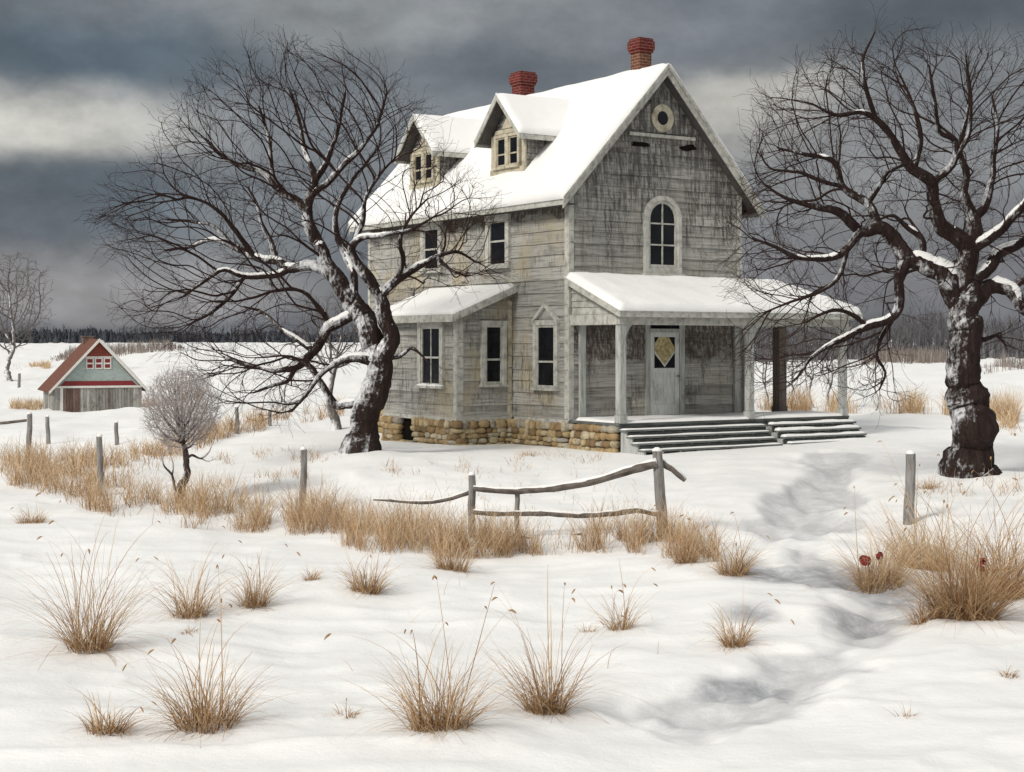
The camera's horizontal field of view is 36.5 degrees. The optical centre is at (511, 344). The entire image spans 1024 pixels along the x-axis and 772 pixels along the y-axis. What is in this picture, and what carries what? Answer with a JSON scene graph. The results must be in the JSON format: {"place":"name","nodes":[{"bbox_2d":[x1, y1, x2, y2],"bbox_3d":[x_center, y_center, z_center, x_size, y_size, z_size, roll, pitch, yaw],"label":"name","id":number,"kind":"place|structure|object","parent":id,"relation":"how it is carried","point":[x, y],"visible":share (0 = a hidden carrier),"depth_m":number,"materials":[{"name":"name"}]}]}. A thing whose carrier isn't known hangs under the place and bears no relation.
{"place":"outdoors","nodes":[
{"label":"outdoors","id":0,"kind":"place"},
{"bbox_2d":[0,338,1023,771],"bbox_3d":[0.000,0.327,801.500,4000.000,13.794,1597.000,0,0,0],"label":"ground","id":1,"kind":"structure","parent":0,"point":[818,686],"depth_m":17.76,"materials":[{"name":"white snow"}]},
{"bbox_2d":[18,373,20,387],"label":"fence post","id":2,"kind":"object","parent":1,"relation":"on","point":[19,380],"visible":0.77,"depth_m":212.00,"materials":[{"name":"grey wood"}]},
{"bbox_2d":[0,503,53,523],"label":"grass tuft","id":3,"kind":"object","parent":1,"relation":"on","point":[29,520],"visible":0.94,"depth_m":25.84,"materials":[{"name":"beige plant"}]},
{"bbox_2d":[0,251,54,380],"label":"slender tree","id":4,"kind":"object","parent":1,"relation":"on","point":[7,373],"visible":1,"depth_m":239.84,"materials":[{"name":"grey plant"}]},
{"bbox_2d":[26,412,31,451],"bbox_3d":[-12.288,2.441,39.498,0.161,1.475,0.162,0,0,0],"label":"fence post","id":5,"kind":"object","parent":1,"relation":"on","point":[29,428],"visible":0.69,"depth_m":39.45,"materials":[{"name":"grey wood"}]},
{"bbox_2d":[0,419,26,424],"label":"fence rail","id":6,"kind":"object","parent":5,"relation":"attached to","point":[13,421],"visible":1,"depth_m":39.55,"materials":[{"name":"grey wood"}]},
{"bbox_2d":[45,415,50,443],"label":"fence post","id":7,"kind":"object","parent":1,"relation":"on","point":[47,426],"visible":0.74,"depth_m":49.71,"materials":[{"name":"grey wood"}]},
{"bbox_2d":[38,336,148,411],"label":"barn","id":8,"kind":"structure","parent":1,"relation":"on","point":[89,373],"depth_m":141.56,"materials":[{"name":"grey wood"}]},
{"bbox_2d":[63,388,78,411],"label":"plank door","id":9,"kind":"structure","parent":8,"relation":"in","point":[74,392],"depth_m":140.51,"materials":[{"name":"brown wood"}]},
{"bbox_2d":[86,358,93,368],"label":"window","id":10,"kind":"structure","parent":8,"relation":"in","point":[89,361],"depth_m":141.09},
{"bbox_2d":[80,388,107,411],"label":"plank door","id":11,"kind":"structure","parent":8,"relation":"in","point":[97,398],"depth_m":141.30,"materials":[{"name":"grey wood"}]},
{"bbox_2d":[95,358,101,368],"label":"window","id":12,"kind":"structure","parent":8,"relation":"in","point":[98,361],"depth_m":141.40,"materials":[{"name":"white wood"}]},
{"bbox_2d":[104,358,110,368],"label":"window","id":13,"kind":"structure","parent":8,"relation":"in","point":[107,361],"depth_m":141.71,"materials":[{"name":"white wood"}]},
{"bbox_2d":[110,387,141,408],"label":"plank door","id":14,"kind":"structure","parent":8,"relation":"in","point":[122,397],"depth_m":142.41,"materials":[{"name":"grey wood"}]},
{"bbox_2d":[96,434,103,495],"bbox_3d":[-8.127,2.492,30.610,0.133,1.475,0.140,0,0,30],"label":"fence post","id":15,"kind":"object","parent":1,"relation":"on","point":[99,448],"visible":0.69,"depth_m":30.56,"materials":[{"name":"grey wood"}]},
{"bbox_2d":[8,359,200,409],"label":"grass","id":16,"kind":"structure","parent":1,"relation":"on","point":[26,404],"depth_m":151.25,"materials":[{"name":"beige plant"}]},
{"bbox_2d":[0,493,211,675],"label":"grass tuft","id":17,"kind":"object","parent":1,"relation":"on","point":[100,642],"visible":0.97,"depth_m":15.66,"materials":[{"name":"beige plant"}]},
{"bbox_2d":[52,688,168,738],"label":"grass tuft","id":18,"kind":"object","parent":1,"relation":"on","point":[98,726],"visible":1,"depth_m":12.18,"materials":[{"name":"beige plant"}]},
{"bbox_2d":[114,421,118,444],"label":"fence post","id":19,"kind":"object","parent":1,"relation":"on","point":[116,434],"visible":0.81,"depth_m":45.76,"materials":[{"name":"grey wood"}]},
{"bbox_2d":[50,339,188,360],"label":"brush","id":20,"kind":"object","parent":1,"relation":"on","point":[153,347],"visible":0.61,"depth_m":345.05,"materials":[{"name":"plant"}]},
{"bbox_2d":[0,324,359,343],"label":"woods","id":21,"kind":"object","parent":1,"relation":"on","point":[59,336],"visible":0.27,"depth_m":609.12,"materials":[{"name":"plant"}]},
{"bbox_2d":[138,363,225,502],"bbox_3d":[-6.150,1.664,28.870,1.642,2.678,1.661,0,0,0],"label":"round bush","id":22,"kind":"object","parent":1,"relation":"on","point":[182,433],"visible":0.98,"depth_m":28.75,"materials":[{"name":"grey plant"}]},
{"bbox_2d":[112,526,251,622],"bbox_3d":[-3.672,2.653,17.649,1.888,1.236,1.953,0,0,0],"label":"grass tuft","id":23,"kind":"object","parent":1,"relation":"on","point":[191,610],"visible":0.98,"depth_m":17.71,"materials":[{"name":"beige plant"}]},
{"bbox_2d":[179,626,204,636],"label":"grass tuft","id":24,"kind":"object","parent":1,"relation":"on","point":[186,631],"visible":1,"depth_m":16.41,"materials":[{"name":"beige plant"}]},
{"bbox_2d":[54,394,344,488],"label":"grass","id":25,"kind":"structure","parent":1,"relation":"on","point":[149,450],"depth_m":39.30,"materials":[{"name":"beige plant"}]},
{"bbox_2d":[103,565,343,746],"bbox_3d":[-2.507,2.489,12.237,1.968,1.448,1.947,0,0,32],"label":"grass tuft","id":26,"kind":"object","parent":1,"relation":"on","point":[203,717],"visible":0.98,"depth_m":12.37,"materials":[{"name":"beige plant"}]},
{"bbox_2d":[235,405,239,433],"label":"fence post","id":27,"kind":"object","parent":1,"relation":"on","point":[237,424],"visible":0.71,"depth_m":46.43,"materials":[{"name":"grey wood"}]},
{"bbox_2d":[167,544,324,612],"bbox_3d":[-2.941,2.779,18.183,1.877,0.889,1.876,0,0,33],"label":"grass tuft","id":28,"kind":"object","parent":1,"relation":"on","point":[254,598],"visible":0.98,"depth_m":18.16,"materials":[{"name":"beige plant"}]},
{"bbox_2d":[268,409,271,425],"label":"fence post","id":29,"kind":"object","parent":1,"relation":"on","point":[269,421],"visible":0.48,"depth_m":48.40,"materials":[{"name":"grey wood"}]},
{"bbox_2d":[72,21,516,453],"bbox_3d":[-4.628,-1.882,34.048,9.878,10.272,6.345,0,0,0],"label":"bare tree","id":30,"kind":"object","parent":1,"relation":"on","point":[367,403],"visible":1,"depth_m":33.90,"materials":[{"name":"brown plant"}]},
{"bbox_2d":[299,447,306,508],"bbox_3d":[-3.731,2.510,27.759,0.145,1.380,0.129,0,0,-44],"label":"fence post","id":31,"kind":"object","parent":1,"relation":"on","point":[303,464],"visible":0.71,"depth_m":27.71,"materials":[{"name":"grey wood"}]},
{"bbox_2d":[298,559,330,581],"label":"grass tuft","id":32,"kind":"object","parent":1,"relation":"on","point":[312,576],"visible":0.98,"depth_m":19.49,"materials":[{"name":"beige plant"}]},
{"bbox_2d":[289,291,362,429],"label":"young tree","id":33,"kind":"object","parent":1,"relation":"on","point":[333,415],"visible":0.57,"depth_m":47.21,"materials":[{"name":"grey plant"}]},
{"bbox_2d":[322,698,359,718],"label":"grass tuft","id":34,"kind":"object","parent":1,"relation":"on","point":[351,714],"visible":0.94,"depth_m":12.73,"materials":[{"name":"beige plant"}]},
{"bbox_2d":[322,546,426,598],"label":"grass tuft","id":35,"kind":"object","parent":1,"relation":"on","point":[363,588],"visible":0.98,"depth_m":18.85,"materials":[{"name":"beige plant"}]},
{"bbox_2d":[0,430,760,561],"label":"grass","id":36,"kind":"structure","parent":1,"relation":"on","point":[408,531],"depth_m":24.63,"materials":[{"name":"beige plant"}]},
{"bbox_2d":[315,575,568,749],"bbox_3d":[-0.567,2.491,12.254,2.145,1.441,1.906,0,0,0],"label":"grass tuft","id":37,"kind":"object","parent":1,"relation":"on","point":[420,722],"visible":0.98,"depth_m":12.07,"materials":[{"name":"beige plant"}]},
{"bbox_2d":[411,506,498,576],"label":"grass tuft","id":38,"kind":"object","parent":1,"relation":"on","point":[451,565],"visible":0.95,"depth_m":20.99,"materials":[{"name":"beige plant"}]},
{"bbox_2d":[373,447,685,538],"bbox_3d":[0.278,2.405,24.020,4.865,1.637,0.238,0,0,0],"label":"rail fence","id":39,"kind":"object","parent":1,"relation":"on","point":[657,463],"visible":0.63,"depth_m":23.95,"materials":[{"name":"grey wood"}]},
{"bbox_2d":[520,449,540,456],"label":"grass tuft","id":40,"kind":"object","parent":1,"relation":"on","point":[535,452],"visible":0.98,"depth_m":34.09,"materials":[{"name":"beige plant"}]},
{"bbox_2d":[438,577,654,723],"bbox_3d":[0.293,2.606,13.081,1.963,1.447,2.297,0,0,0],"label":"grass tuft","id":41,"kind":"object","parent":1,"relation":"on","point":[539,700],"visible":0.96,"depth_m":13.02,"materials":[{"name":"beige plant"}]},
{"bbox_2d":[576,621,603,632],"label":"grass tuft","id":42,"kind":"object","parent":1,"relation":"on","point":[589,629],"visible":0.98,"depth_m":16.87,"materials":[{"name":"beige plant"}]},
{"bbox_2d":[348,37,868,454],"bbox_3d":[1.594,-2.262,41.113,9.436,10.652,13.130,0,0,-33],"label":"farmhouse","id":43,"kind":"object","parent":1,"relation":"on","point":[595,332],"visible":0.74,"depth_m":37.92,"materials":[{"name":"grey wood"}]},
{"bbox_2d":[418,222,442,273],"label":"window","id":44,"kind":"structure","parent":43,"relation":"in","point":[424,244],"depth_m":41.64,"materials":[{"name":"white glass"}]},
{"bbox_2d":[415,322,445,388],"bbox_3d":[-2.025,0.239,38.428,0.157,1.670,1.280,0,0,-33],"label":"window","id":45,"kind":"structure","parent":43,"relation":"in","point":[430,335],"depth_m":38.43,"materials":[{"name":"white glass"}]},
{"bbox_2d":[479,320,508,386],"bbox_3d":[-0.441,0.219,38.030,0.790,1.630,0.150,0,0,-33],"label":"window","id":46,"kind":"structure","parent":43,"relation":"in","point":[493,334],"depth_m":38.05,"materials":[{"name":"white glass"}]},
{"bbox_2d":[483,213,510,269],"bbox_3d":[-0.370,-2.581,38.869,0.150,1.350,1.130,0,0,-33],"label":"window","id":47,"kind":"structure","parent":43,"relation":"in","point":[500,235],"depth_m":38.84,"materials":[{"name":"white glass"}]},
{"bbox_2d":[530,302,559,390],"bbox_3d":[0.796,0.040,37.105,0.150,2.108,1.080,0,0,-33],"label":"window","id":48,"kind":"structure","parent":43,"relation":"in","point":[546,332],"depth_m":37.11,"materials":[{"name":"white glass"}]},
{"bbox_2d":[641,196,684,275],"bbox_3d":[3.684,-2.659,37.873,1.240,1.965,0.160,0,0,-33],"label":"arched window","id":49,"kind":"structure","parent":43,"relation":"in","point":[662,217],"depth_m":37.88,"materials":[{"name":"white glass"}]},
{"bbox_2d":[651,332,679,414],"bbox_3d":[3.740,0.702,37.942,0.910,2.025,0.115,0,0,-33],"label":"door","id":50,"kind":"structure","parent":43,"relation":"in","point":[665,375],"depth_m":37.95,"materials":[{"name":"paint"}]},
{"bbox_2d":[572,562,664,637],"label":"grass tuft","id":51,"kind":"object","parent":1,"relation":"on","point":[622,627],"visible":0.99,"depth_m":16.81,"materials":[{"name":"beige plant"}]},
{"bbox_2d":[636,504,720,569],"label":"grass tuft","id":52,"kind":"object","parent":1,"relation":"on","point":[685,558],"visible":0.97,"depth_m":20.92,"materials":[{"name":"beige plant"}]},
{"bbox_2d":[680,593,794,653],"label":"grass tuft","id":53,"kind":"object","parent":1,"relation":"on","point":[732,641],"visible":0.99,"depth_m":15.77,"materials":[{"name":"beige plant"}]},
{"bbox_2d":[679,512,801,578],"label":"grass tuft","id":54,"kind":"object","parent":1,"relation":"on","point":[735,570],"visible":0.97,"depth_m":19.90,"materials":[{"name":"beige plant"}]},
{"bbox_2d":[754,333,787,409],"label":"sapling","id":55,"kind":"object","parent":1,"relation":"on","point":[765,370],"visible":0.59,"depth_m":54.26,"materials":[{"name":"grey plant"}]},
{"bbox_2d":[787,341,809,404],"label":"sapling","id":56,"kind":"object","parent":1,"relation":"on","point":[795,367],"visible":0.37,"depth_m":55.46,"materials":[{"name":"grey plant"}]},
{"bbox_2d":[789,327,830,407],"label":"sapling","id":57,"kind":"object","parent":1,"relation":"on","point":[813,371],"visible":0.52,"depth_m":58.21,"materials":[{"name":"grey plant"}]},
{"bbox_2d":[812,327,852,406],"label":"sapling","id":58,"kind":"object","parent":1,"relation":"on","point":[829,387],"visible":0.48,"depth_m":58.51,"materials":[{"name":"grey plant"}]},
{"bbox_2d":[695,1,1023,478],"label":"bare tree","id":59,"kind":"object","parent":1,"relation":"on","point":[967,290],"visible":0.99,"depth_m":28.55,"materials":[{"name":"brown plant"}]},
{"bbox_2d":[859,555,870,592],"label":"red flower","id":60,"kind":"object","parent":1,"relation":"on","point":[867,561],"visible":0.94,"depth_m":19.75,"materials":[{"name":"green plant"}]},
{"bbox_2d":[861,349,891,410],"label":"sapling","id":61,"kind":"object","parent":1,"relation":"on","point":[877,405],"visible":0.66,"depth_m":55.44,"materials":[{"name":"grey plant"}]},
{"bbox_2d":[876,552,882,585],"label":"red flower","id":62,"kind":"object","parent":1,"relation":"on","point":[878,556],"visible":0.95,"depth_m":19.79,"materials":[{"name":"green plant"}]},
{"bbox_2d":[795,486,967,593],"bbox_3d":[4.800,2.597,19.777,2.338,1.546,2.625,0,0,-24],"label":"grass tuft","id":63,"kind":"object","parent":1,"relation":"on","point":[859,581],"visible":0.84,"depth_m":19.84,"materials":[{"name":"beige plant"}]},
{"bbox_2d":[754,302,1023,361],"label":"woods","id":64,"kind":"object","parent":1,"relation":"on","point":[923,335],"visible":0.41,"depth_m":245.14,"materials":[{"name":"grey plant"}]},
{"bbox_2d":[855,344,947,364],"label":"brush","id":65,"kind":"object","parent":1,"relation":"on","point":[927,357],"visible":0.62,"depth_m":187.67,"materials":[{"name":"grey plant"}]},
{"bbox_2d":[884,704,918,717],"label":"grass tuft","id":66,"kind":"object","parent":1,"relation":"on","point":[909,715],"visible":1,"depth_m":12.49,"materials":[{"name":"beige plant"}]},
{"bbox_2d":[903,450,915,524],"bbox_3d":[6.364,2.402,24.853,0.207,1.428,0.183,0,0,0],"label":"fence post","id":67,"kind":"object","parent":1,"relation":"on","point":[910,483],"visible":0.8,"depth_m":24.79,"materials":[{"name":"grey wood"}]},
{"bbox_2d":[802,433,1023,638],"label":"grass tuft","id":68,"kind":"object","parent":1,"relation":"on","point":[972,606],"visible":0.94,"depth_m":16.54,"materials":[{"name":"beige plant"}]},
{"bbox_2d":[809,454,1016,571],"bbox_3d":[5.604,2.417,21.355,2.925,1.863,3.118,0,0,24],"label":"grass tuft","id":69,"kind":"object","parent":1,"relation":"on","point":[910,541],"visible":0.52,"depth_m":21.19,"materials":[{"name":"beige plant"}]},
{"bbox_2d":[887,572,962,628],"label":"grass tuft","id":70,"kind":"object","parent":1,"relation":"on","point":[924,619],"visible":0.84,"depth_m":16.57,"materials":[{"name":"beige plant"}]},
{"bbox_2d":[918,475,941,489],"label":"grass tuft","id":71,"kind":"object","parent":1,"relation":"on","point":[927,486],"visible":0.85,"depth_m":27.81,"materials":[{"name":"beige plant"}]},
{"bbox_2d":[864,457,1023,604],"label":"grass tuft","id":72,"kind":"object","parent":1,"relation":"on","point":[1011,564],"visible":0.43,"depth_m":18.31,"materials":[{"name":"beige plant"}]},
{"bbox_2d":[977,558,986,573],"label":"red flower","id":73,"kind":"object","parent":1,"relation":"on","point":[981,563],"visible":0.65,"depth_m":16.88,"materials":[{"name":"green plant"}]},
{"bbox_2d":[982,352,1023,373],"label":"brush","id":74,"kind":"object","parent":1,"relation":"on","point":[1009,364],"visible":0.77,"depth_m":123.23,"materials":[{"name":"grey plant"}]},
{"bbox_2d":[989,665,1019,678],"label":"grass tuft","id":75,"kind":"object","parent":1,"relation":"on","point":[1014,674],"visible":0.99,"depth_m":13.73,"materials":[{"name":"beige plant"}]},
{"bbox_2d":[0,0,1023,337],"label":"sky","id":76,"kind":"structure","parent":0,"point":[76,76],"materials":[{"name":"grey"}]},
{"bbox_2d":[81,443,1023,677],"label":"grass","id":77,"kind":"structure","parent":0,"point":[318,456],"depth_m":30.60,"materials":[{"name":"beige plant"}]},
{"bbox_2d":[754,382,1023,434],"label":"grass","id":78,"kind":"structure","parent":0,"point":[1009,416],"depth_m":48.58,"materials":[{"name":"beige plant"}]}
]}

